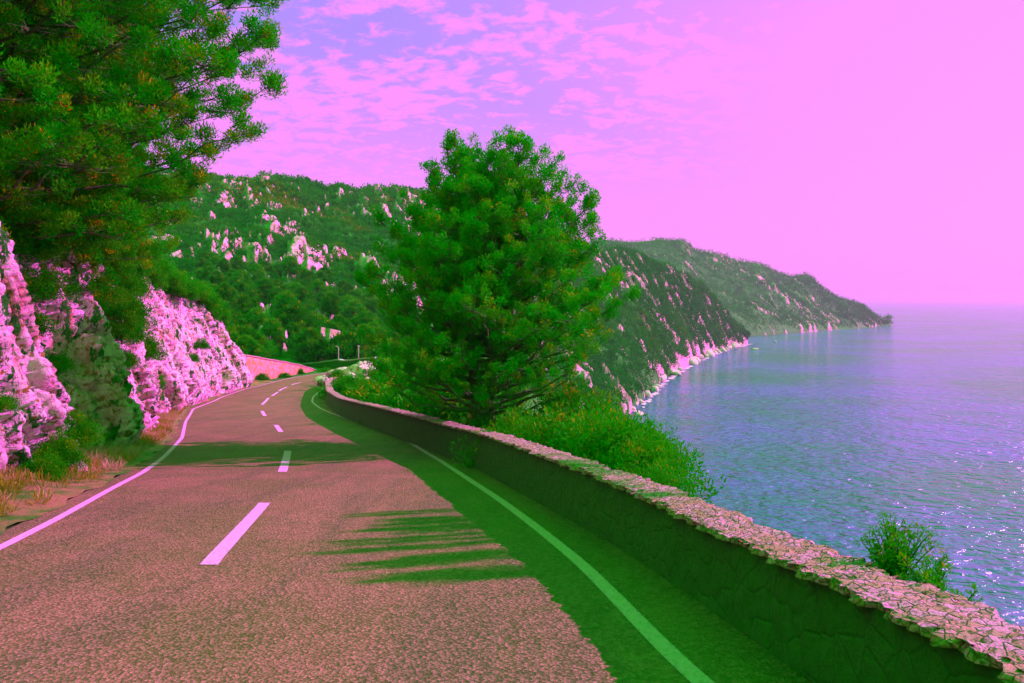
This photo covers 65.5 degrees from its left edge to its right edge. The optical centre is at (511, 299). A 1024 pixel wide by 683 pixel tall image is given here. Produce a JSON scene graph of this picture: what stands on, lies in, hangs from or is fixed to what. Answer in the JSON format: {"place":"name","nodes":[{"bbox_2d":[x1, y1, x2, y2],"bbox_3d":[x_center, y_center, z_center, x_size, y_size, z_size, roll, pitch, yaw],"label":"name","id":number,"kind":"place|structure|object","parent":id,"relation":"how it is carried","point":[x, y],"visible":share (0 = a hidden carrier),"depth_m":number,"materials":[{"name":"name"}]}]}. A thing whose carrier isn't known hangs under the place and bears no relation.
{"place":"outdoors","nodes":[
{"label":"outdoors","id":0,"kind":"place"},
{"bbox_2d":[0,202,252,472],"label":"cliff","id":1,"kind":"structure","parent":0,"point":[115,397],"depth_m":20.20,"materials":[{"name":"stone"}]},
{"bbox_2d":[0,390,23,414],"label":"bush","id":2,"kind":"object","parent":1,"relation":"on","point":[8,404],"visible":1,"depth_m":12.66,"materials":[{"name":"green plant"}]},
{"bbox_2d":[0,173,46,226],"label":"bush","id":3,"kind":"object","parent":1,"relation":"on","point":[26,201],"visible":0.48,"depth_m":17.50,"materials":[{"name":"green plant"}]},
{"bbox_2d":[8,216,75,263],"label":"bush","id":4,"kind":"object","parent":1,"relation":"on","point":[40,251],"visible":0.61,"depth_m":17.99,"materials":[{"name":"green plant"}]},
{"bbox_2d":[34,304,63,338],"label":"bush","id":5,"kind":"object","parent":1,"relation":"on","point":[40,321],"visible":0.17,"depth_m":18.20,"materials":[{"name":"green plant"}]},
{"bbox_2d":[17,256,86,309],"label":"bush","id":6,"kind":"object","parent":1,"relation":"on","point":[46,283],"visible":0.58,"depth_m":18.36,"materials":[{"name":"green plant"}]},
{"bbox_2d":[12,192,95,254],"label":"bush","id":7,"kind":"object","parent":1,"relation":"on","point":[80,239],"visible":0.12,"depth_m":19.02,"materials":[{"name":"green plant"}]},
{"bbox_2d":[0,86,120,312],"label":"pine tree","id":8,"kind":"object","parent":1,"relation":"on","point":[97,284],"visible":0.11,"depth_m":20.02,"materials":[{"name":"green plant"}]},
{"bbox_2d":[30,427,92,469],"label":"bush","id":9,"kind":"object","parent":1,"relation":"on","point":[72,452],"visible":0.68,"depth_m":15.12,"materials":[{"name":"green plant"}]},
{"bbox_2d":[43,347,84,378],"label":"bush","id":10,"kind":"object","parent":1,"relation":"on","point":[60,362],"visible":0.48,"depth_m":18.89,"materials":[{"name":"green plant"}]},
{"bbox_2d":[50,409,106,448],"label":"bush","id":11,"kind":"object","parent":1,"relation":"on","point":[83,430],"visible":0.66,"depth_m":16.04,"materials":[{"name":"green plant"}]},
{"bbox_2d":[0,404,191,515],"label":"dry grass","id":12,"kind":"structure","parent":1,"relation":"on","point":[103,457],"depth_m":16.43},
{"bbox_2d":[0,2,195,202],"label":"pine tree","id":13,"kind":"object","parent":1,"relation":"on","point":[183,134],"visible":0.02,"depth_m":24.77,"materials":[{"name":"green plant"}]},
{"bbox_2d":[86,291,116,317],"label":"bush","id":14,"kind":"object","parent":1,"relation":"on","point":[100,301],"visible":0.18,"depth_m":21.01,"materials":[{"name":"green plant"}]},
{"bbox_2d":[90,274,130,308],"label":"bush","id":15,"kind":"object","parent":1,"relation":"on","point":[110,295],"visible":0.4,"depth_m":24.68,"materials":[{"name":"green plant"}]},
{"bbox_2d":[101,237,137,271],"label":"bush","id":16,"kind":"object","parent":1,"relation":"on","point":[131,263],"visible":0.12,"depth_m":26.81,"materials":[{"name":"green plant"}]},
{"bbox_2d":[103,257,149,296],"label":"bush","id":17,"kind":"object","parent":1,"relation":"on","point":[129,282],"visible":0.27,"depth_m":26.91,"materials":[{"name":"green plant"}]},
{"bbox_2d":[106,307,153,345],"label":"bush","id":18,"kind":"object","parent":1,"relation":"on","point":[124,329],"visible":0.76,"depth_m":25.77,"materials":[{"name":"green plant"}]},
{"bbox_2d":[103,286,159,321],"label":"bush","id":19,"kind":"object","parent":1,"relation":"on","point":[133,307],"visible":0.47,"depth_m":26.17,"materials":[{"name":"green plant"}]},
{"bbox_2d":[79,142,186,270],"bbox_3d":[-20.315,-4.816,38.069,8.193,9.859,9.246,0,0,18],"label":"pine tree","id":20,"kind":"object","parent":1,"relation":"on","point":[171,243],"visible":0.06,"depth_m":38.47,"materials":[{"name":"green plant"}]},
{"bbox_2d":[120,344,147,372],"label":"bush","id":21,"kind":"object","parent":1,"relation":"on","point":[131,360],"visible":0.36,"depth_m":25.51,"materials":[{"name":"green plant"}]},
{"bbox_2d":[0,0,288,269],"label":"pine tree","id":22,"kind":"object","parent":1,"relation":"on","point":[79,93],"visible":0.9,"depth_m":17.36,"materials":[{"name":"green plant"}]},
{"bbox_2d":[135,271,159,300],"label":"bush","id":23,"kind":"object","parent":1,"relation":"on","point":[146,289],"visible":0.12,"depth_m":39.28,"materials":[{"name":"green plant"}]},
{"bbox_2d":[142,332,169,363],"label":"bush","id":24,"kind":"object","parent":1,"relation":"on","point":[151,347],"visible":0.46,"depth_m":38.23,"materials":[{"name":"green plant"}]},
{"bbox_2d":[147,256,177,285],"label":"bush","id":25,"kind":"object","parent":1,"relation":"on","point":[156,277],"visible":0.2,"depth_m":49.55,"materials":[{"name":"green plant"}]},
{"bbox_2d":[161,262,185,283],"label":"bush","id":26,"kind":"object","parent":1,"relation":"on","point":[174,278],"visible":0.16,"depth_m":54.94,"materials":[{"name":"green plant"}]},
{"bbox_2d":[163,274,199,296],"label":"bush","id":27,"kind":"object","parent":1,"relation":"on","point":[175,290],"visible":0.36,"depth_m":57.83,"materials":[{"name":"green plant"}]},
{"bbox_2d":[170,276,200,300],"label":"bush","id":28,"kind":"object","parent":1,"relation":"on","point":[194,295],"visible":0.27,"depth_m":60.22,"materials":[{"name":"green plant"}]},
{"bbox_2d":[185,281,216,303],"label":"bush","id":29,"kind":"object","parent":1,"relation":"on","point":[203,294],"visible":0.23,"depth_m":64.19,"materials":[{"name":"green plant"}]},
{"bbox_2d":[193,337,211,349],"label":"bush","id":30,"kind":"object","parent":1,"relation":"on","point":[204,344],"visible":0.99,"depth_m":58.81,"materials":[{"name":"green plant"}]},
{"bbox_2d":[191,282,222,306],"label":"bush","id":31,"kind":"object","parent":1,"relation":"on","point":[207,302],"visible":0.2,"depth_m":66.34,"materials":[{"name":"green plant"}]},
{"bbox_2d":[204,291,223,320],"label":"bush","id":32,"kind":"object","parent":1,"relation":"on","point":[216,311],"visible":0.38,"depth_m":67.95,"materials":[{"name":"green plant"}]},
{"bbox_2d":[218,300,232,322],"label":"bush","id":33,"kind":"object","parent":1,"relation":"on","point":[227,314],"visible":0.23,"depth_m":71.92,"materials":[{"name":"green plant"}]},
{"bbox_2d":[5,357,545,529],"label":"terrain","id":34,"kind":"structure","parent":0,"point":[274,379],"depth_m":94.98,"materials":[{"name":"soil"}]},
{"bbox_2d":[0,380,272,533],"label":"verge","id":35,"kind":"structure","parent":34,"relation":"on","point":[37,510],"depth_m":13.19,"materials":[{"name":"soil"}]},
{"bbox_2d":[11,447,70,482],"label":"bush","id":36,"kind":"object","parent":35,"relation":"on","point":[54,468],"visible":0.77,"depth_m":14.27,"materials":[{"name":"green plant"}]},
{"bbox_2d":[234,334,263,357],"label":"hillside tree","id":37,"kind":"object","parent":34,"relation":"on","point":[245,344],"visible":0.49,"depth_m":87.79,"materials":[{"name":"green plant"}]},
{"bbox_2d":[233,324,271,357],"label":"hillside tree","id":38,"kind":"object","parent":34,"relation":"on","point":[243,330],"visible":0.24,"depth_m":95.44,"materials":[{"name":"green plant"}]},
{"bbox_2d":[260,333,289,360],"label":"bush","id":39,"kind":"object","parent":34,"relation":"on","point":[273,351],"visible":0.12,"depth_m":112.93,"materials":[{"name":"green plant"}]},
{"bbox_2d":[244,354,315,379],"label":"retaining wall","id":40,"kind":"structure","parent":34,"relation":"on","point":[272,368],"depth_m":87.46,"materials":[{"name":"pink stone"}]},
{"bbox_2d":[301,357,377,368],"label":"boundary wall","id":41,"kind":"structure","parent":34,"relation":"on","point":[335,363],"depth_m":103.18,"materials":[{"name":"stone"}]},
{"bbox_2d":[314,372,370,398],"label":"bush","id":42,"kind":"object","parent":34,"relation":"on","point":[340,386],"visible":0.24,"depth_m":59.70,"materials":[{"name":"green plant"}]},
{"bbox_2d":[325,377,383,403],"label":"bush","id":43,"kind":"object","parent":34,"relation":"on","point":[354,385],"visible":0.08,"depth_m":51.49,"materials":[{"name":"green plant"}]},
{"bbox_2d":[344,364,368,375],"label":"boulder","id":44,"kind":"object","parent":34,"relation":"on","point":[355,368],"visible":0.43,"depth_m":79.37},
{"bbox_2d":[339,382,397,410],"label":"bush","id":45,"kind":"object","parent":34,"relation":"on","point":[382,393],"visible":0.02,"depth_m":41.50,"materials":[{"name":"green plant"}]},
{"bbox_2d":[371,336,409,357],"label":"bush","id":46,"kind":"object","parent":34,"relation":"on","point":[378,353],"visible":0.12,"depth_m":119.09,"materials":[{"name":"green plant"}]},
{"bbox_2d":[348,350,437,402],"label":"bush","id":47,"kind":"object","parent":34,"relation":"on","point":[373,391],"visible":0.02,"depth_m":47.91,"materials":[{"name":"green plant"}]},
{"bbox_2d":[358,379,467,424],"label":"bush","id":48,"kind":"object","parent":34,"relation":"on","point":[404,392],"visible":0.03,"depth_m":35.36,"materials":[{"name":"green plant"}]},
{"bbox_2d":[370,369,521,417],"bbox_3d":[-3.608,4.797,35.925,7.484,4.044,7.117,0,0,30],"label":"bush","id":49,"kind":"object","parent":34,"relation":"on","point":[393,404],"visible":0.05,"depth_m":35.44,"materials":[{"name":"green plant"}]},
{"bbox_2d":[395,378,525,424],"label":"bush","id":50,"kind":"object","parent":34,"relation":"on","point":[452,416],"visible":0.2,"depth_m":29.41,"materials":[{"name":"green plant"}]},
{"bbox_2d":[462,398,527,429],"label":"bush","id":51,"kind":"object","parent":34,"relation":"on","point":[473,423],"visible":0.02,"depth_m":23.95,"materials":[{"name":"green plant"}]},
{"bbox_2d":[450,405,541,467],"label":"bush","id":52,"kind":"object","parent":34,"relation":"on","point":[512,428],"visible":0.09,"depth_m":17.82,"materials":[{"name":"green plant"}]},
{"bbox_2d":[351,124,642,428],"bbox_3d":[-0.519,0.331,24.253,8.321,11.386,8.563,0,0,-18],"label":"pine tree","id":53,"kind":"object","parent":34,"relation":"on","point":[480,218],"visible":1,"depth_m":22.81,"materials":[{"name":"green plant"}]},
{"bbox_2d":[488,408,561,445],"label":"bush","id":54,"kind":"object","parent":34,"relation":"on","point":[530,416],"visible":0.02,"depth_m":19.98,"materials":[{"name":"green plant"}]},
{"bbox_2d":[517,403,598,446],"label":"bush","id":55,"kind":"object","parent":34,"relation":"on","point":[549,418],"visible":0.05,"depth_m":18.92,"materials":[{"name":"green plant"}]},
{"bbox_2d":[524,369,649,432],"bbox_3d":[1.901,3.763,25.021,4.828,3.368,5.198,0,0,15],"label":"bush","id":56,"kind":"object","parent":34,"relation":"on","point":[567,386],"visible":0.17,"depth_m":25.01,"materials":[{"name":"green plant"}]},
{"bbox_2d":[526,395,685,487],"bbox_3d":[1.849,3.385,17.473,3.928,2.439,4.544,0,0,1],"label":"bush","id":57,"kind":"object","parent":34,"relation":"on","point":[558,433],"visible":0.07,"depth_m":17.54,"materials":[{"name":"green plant"}]},
{"bbox_2d":[565,403,696,480],"bbox_3d":[2.526,3.814,21.056,4.628,2.201,3.724,0,0,-10],"label":"bush","id":58,"kind":"object","parent":34,"relation":"on","point":[610,416],"depth_m":21.00,"materials":[{"name":"green plant"}]},
{"bbox_2d":[547,407,726,505],"bbox_3d":[2.240,3.350,16.575,3.984,2.289,3.483,0,0,36],"label":"bush","id":59,"kind":"object","parent":34,"relation":"on","point":[620,425],"visible":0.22,"depth_m":16.42,"materials":[{"name":"green plant"}]},
{"bbox_2d":[604,412,704,482],"bbox_3d":[3.022,3.542,19.010,3.145,1.640,2.841,0,0,20],"label":"bush","id":60,"kind":"object","parent":34,"relation":"on","point":[650,428],"visible":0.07,"depth_m":18.89,"materials":[{"name":"green plant"}]},
{"bbox_2d":[602,429,708,500],"bbox_3d":[2.458,3.353,15.508,2.675,1.662,2.582,0,0,17],"label":"bush","id":61,"kind":"object","parent":34,"relation":"on","point":[637,451],"visible":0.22,"depth_m":15.38,"materials":[{"name":"green plant"}]},
{"bbox_2d":[626,457,701,496],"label":"bush","id":62,"kind":"object","parent":34,"relation":"on","point":[663,477],"visible":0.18,"depth_m":13.93,"materials":[{"name":"green plant"}]},
{"bbox_2d":[325,374,1023,682],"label":"parapet wall","id":63,"kind":"structure","parent":34,"relation":"on","point":[810,611],"depth_m":5.20,"materials":[{"name":"stone"}]},
{"bbox_2d":[855,510,943,579],"bbox_3d":[2.316,1.562,4.778,0.428,0.580,0.418,0,0,0],"label":"sprig","id":64,"kind":"object","parent":63,"relation":"attached to","point":[886,559],"visible":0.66,"depth_m":4.74,"materials":[{"name":"green plant"}]},
{"bbox_2d":[896,546,954,591],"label":"sprig","id":65,"kind":"object","parent":63,"relation":"attached to","point":[937,572],"visible":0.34,"depth_m":4.42,"materials":[{"name":"green plant"}]},
{"bbox_2d":[918,570,983,601],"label":"sprig","id":66,"kind":"object","parent":63,"relation":"attached to","point":[940,585],"visible":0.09,"depth_m":4.16,"materials":[{"name":"green plant"}]},
{"bbox_2d":[0,373,809,682],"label":"road","id":67,"kind":"structure","parent":0,"point":[358,553],"depth_m":6.85,"materials":[{"name":"asphalt"}]},
{"bbox_2d":[0,373,321,549],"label":"edge line","id":68,"kind":"object","parent":67,"relation":"on","point":[45,524],"visible":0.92,"depth_m":12.33,"materials":[{"name":"paint"}]},
{"bbox_2d":[201,503,269,563],"bbox_3d":[-3.274,2.757,9.683,0.177,0.521,4.449,0,0,-11],"label":"lane marking","id":69,"kind":"object","parent":67,"relation":"on","point":[221,549],"visible":1,"depth_m":8.97,"materials":[{"name":"paint"}]},
{"bbox_2d":[278,451,290,471],"bbox_3d":[-5.527,3.900,19.427,0.196,0.611,5.773,0,0,-15],"label":"lane marking","id":70,"kind":"object","parent":67,"relation":"on","point":[284,465],"visible":1,"depth_m":18.93,"materials":[{"name":"paint"}]},
{"bbox_2d":[311,387,714,682],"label":"edge line","id":71,"kind":"object","parent":67,"relation":"on","point":[683,665],"visible":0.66,"depth_m":6.22,"materials":[{"name":"paint"}]},
{"bbox_2d":[126,168,747,414],"bbox_3d":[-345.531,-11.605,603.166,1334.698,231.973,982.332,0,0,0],"label":"hillside","id":72,"kind":"structure","parent":0,"point":[292,246],"depth_m":421.24,"materials":[{"name":"stone"}]},
{"bbox_2d":[118,163,193,274],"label":"bank scrub","id":73,"kind":"object","parent":72,"relation":"on","point":[186,266],"visible":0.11,"depth_m":319.71,"materials":[{"name":"green plant"}]},
{"bbox_2d":[201,270,227,284],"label":"hillside tree","id":74,"kind":"object","parent":72,"relation":"on","point":[216,277],"visible":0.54,"depth_m":196.16,"materials":[{"name":"green plant"}]},
{"bbox_2d":[215,258,233,272],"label":"hillside tree","id":75,"kind":"object","parent":72,"relation":"on","point":[223,264],"visible":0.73,"depth_m":237.41,"materials":[{"name":"green plant"}]},
{"bbox_2d":[213,281,239,309],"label":"hillside tree","id":76,"kind":"object","parent":72,"relation":"on","point":[225,291],"visible":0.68,"depth_m":144.95,"materials":[{"name":"green plant"}]},
{"bbox_2d":[228,255,246,269],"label":"hillside tree","id":77,"kind":"object","parent":72,"relation":"on","point":[236,261],"visible":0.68,"depth_m":245.45,"materials":[{"name":"green plant"}]},
{"bbox_2d":[227,314,252,327],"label":"hillside tree","id":78,"kind":"object","parent":72,"relation":"on","point":[238,321],"visible":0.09,"depth_m":117.75,"materials":[{"name":"green plant"}]},
{"bbox_2d":[228,268,252,286],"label":"hillside tree","id":79,"kind":"object","parent":72,"relation":"on","point":[241,274],"visible":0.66,"depth_m":203.55,"materials":[{"name":"green plant"}]},
{"bbox_2d":[231,280,253,293],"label":"hillside tree","id":80,"kind":"object","parent":72,"relation":"on","point":[241,285],"visible":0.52,"depth_m":186.04,"materials":[{"name":"green plant"}]},
{"bbox_2d":[232,293,265,311],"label":"hillside tree","id":81,"kind":"object","parent":72,"relation":"on","point":[244,301],"visible":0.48,"depth_m":156.08,"materials":[{"name":"green plant"}]},
{"bbox_2d":[244,306,267,330],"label":"hillside tree","id":82,"kind":"object","parent":72,"relation":"on","point":[254,316],"visible":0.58,"depth_m":124.43,"materials":[{"name":"green plant"}]},
{"bbox_2d":[247,262,269,278],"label":"hillside tree","id":83,"kind":"object","parent":72,"relation":"on","point":[255,267],"visible":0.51,"depth_m":239.05,"materials":[{"name":"green plant"}]},
{"bbox_2d":[252,277,275,300],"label":"hillside tree","id":84,"kind":"object","parent":72,"relation":"on","point":[262,285],"visible":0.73,"depth_m":198.75,"materials":[{"name":"green plant"}]},
{"bbox_2d":[258,317,287,347],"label":"hillside tree","id":85,"kind":"object","parent":72,"relation":"on","point":[272,329],"visible":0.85,"depth_m":116.82,"materials":[{"name":"green plant"}]},
{"bbox_2d":[265,286,281,304],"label":"hillside tree","id":86,"kind":"object","parent":72,"relation":"on","point":[277,290],"visible":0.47,"depth_m":192.30,"materials":[{"name":"green plant"}]},
{"bbox_2d":[270,290,301,316],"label":"hillside tree","id":87,"kind":"object","parent":72,"relation":"on","point":[284,298],"visible":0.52,"depth_m":143.79,"materials":[{"name":"green plant"}]},
{"bbox_2d":[281,255,301,274],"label":"hillside tree","id":88,"kind":"object","parent":72,"relation":"on","point":[291,261],"visible":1,"depth_m":258.25,"materials":[{"name":"green plant"}]},
{"bbox_2d":[266,302,321,328],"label":"hillside tree","id":89,"kind":"object","parent":72,"relation":"on","point":[294,313],"visible":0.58,"depth_m":130.96,"materials":[{"name":"green plant"}]},
{"bbox_2d":[283,321,305,338],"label":"hillside tree","id":90,"kind":"object","parent":72,"relation":"on","point":[290,327],"visible":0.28,"depth_m":126.24,"materials":[{"name":"green plant"}]},
{"bbox_2d":[292,285,315,301],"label":"hillside tree","id":91,"kind":"object","parent":72,"relation":"on","point":[302,291],"visible":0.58,"depth_m":198.91,"materials":[{"name":"green plant"}]},
{"bbox_2d":[285,326,328,362],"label":"hillside tree","id":92,"kind":"object","parent":72,"relation":"on","point":[310,337],"visible":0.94,"depth_m":114.71,"materials":[{"name":"green plant"}]},
{"bbox_2d":[310,278,328,294],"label":"hillside tree","id":93,"kind":"object","parent":72,"relation":"on","point":[318,285],"visible":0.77,"depth_m":231.42,"materials":[{"name":"green plant"}]},
{"bbox_2d":[320,292,343,314],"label":"hillside tree","id":94,"kind":"object","parent":72,"relation":"on","point":[330,301],"visible":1,"depth_m":171.10,"materials":[{"name":"green plant"}]},
{"bbox_2d":[316,319,347,333],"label":"hillside tree","id":95,"kind":"object","parent":72,"relation":"on","point":[330,324],"visible":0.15,"depth_m":124.95,"materials":[{"name":"green plant"}]},
{"bbox_2d":[330,313,355,332],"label":"hillside tree","id":96,"kind":"object","parent":72,"relation":"on","point":[337,318],"visible":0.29,"depth_m":145.38,"materials":[{"name":"green plant"}]},
{"bbox_2d":[314,329,377,361],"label":"hillside tree","id":97,"kind":"object","parent":72,"relation":"on","point":[347,343],"visible":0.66,"depth_m":114.85,"materials":[{"name":"green plant"}]},
{"bbox_2d":[336,280,355,292],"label":"hillside tree","id":98,"kind":"object","parent":72,"relation":"on","point":[345,285],"visible":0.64,"depth_m":271.12,"materials":[{"name":"green plant"}]},
{"bbox_2d":[338,306,362,319],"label":"hillside tree","id":99,"kind":"object","parent":72,"relation":"on","point":[349,312],"visible":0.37,"depth_m":189.28,"materials":[{"name":"green plant"}]},
{"bbox_2d":[340,298,367,318],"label":"hillside tree","id":100,"kind":"object","parent":72,"relation":"on","point":[356,303],"visible":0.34,"depth_m":196.17,"materials":[{"name":"green plant"}]},
{"bbox_2d":[350,309,384,329],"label":"hillside tree","id":101,"kind":"object","parent":72,"relation":"on","point":[366,317],"visible":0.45,"depth_m":155.51,"materials":[{"name":"green plant"}]},
{"bbox_2d":[354,323,380,354],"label":"hillside tree","id":102,"kind":"object","parent":72,"relation":"on","point":[368,329],"visible":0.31,"depth_m":121.22,"materials":[{"name":"green plant"}]},
{"bbox_2d":[141,169,750,415],"bbox_3d":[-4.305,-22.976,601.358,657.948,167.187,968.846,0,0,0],"label":"hillside scrub","id":103,"kind":"object","parent":72,"relation":"on","point":[245,214],"visible":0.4,"depth_m":480.81,"materials":[{"name":"green plant"}]},
{"bbox_2d":[84,0,1023,301],"label":"sky","id":104,"kind":"structure","parent":0,"point":[873,149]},
{"bbox_2d":[590,239,889,336],"bbox_3d":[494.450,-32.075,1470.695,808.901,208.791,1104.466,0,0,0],"label":"headland","id":105,"kind":"structure","parent":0,"point":[784,329],"depth_m":1581.66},
{"bbox_2d":[588,236,892,332],"bbox_3d":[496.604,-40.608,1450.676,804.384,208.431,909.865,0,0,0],"label":"headland scrub","id":106,"kind":"object","parent":105,"relation":"on","point":[861,317],"visible":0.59,"depth_m":1648.36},
{"bbox_2d":[629,302,1023,626],"bbox_3d":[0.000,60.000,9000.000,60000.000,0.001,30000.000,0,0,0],"label":"sea","id":107,"kind":"structure","parent":0,"point":[838,440],"depth_m":363.19,"materials":[{"name":"liquid"}]},
{"bbox_2d":[633,344,749,411],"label":"sea foam","id":108,"kind":"object","parent":107,"relation":"on","point":[671,377],"visible":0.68,"depth_m":606.68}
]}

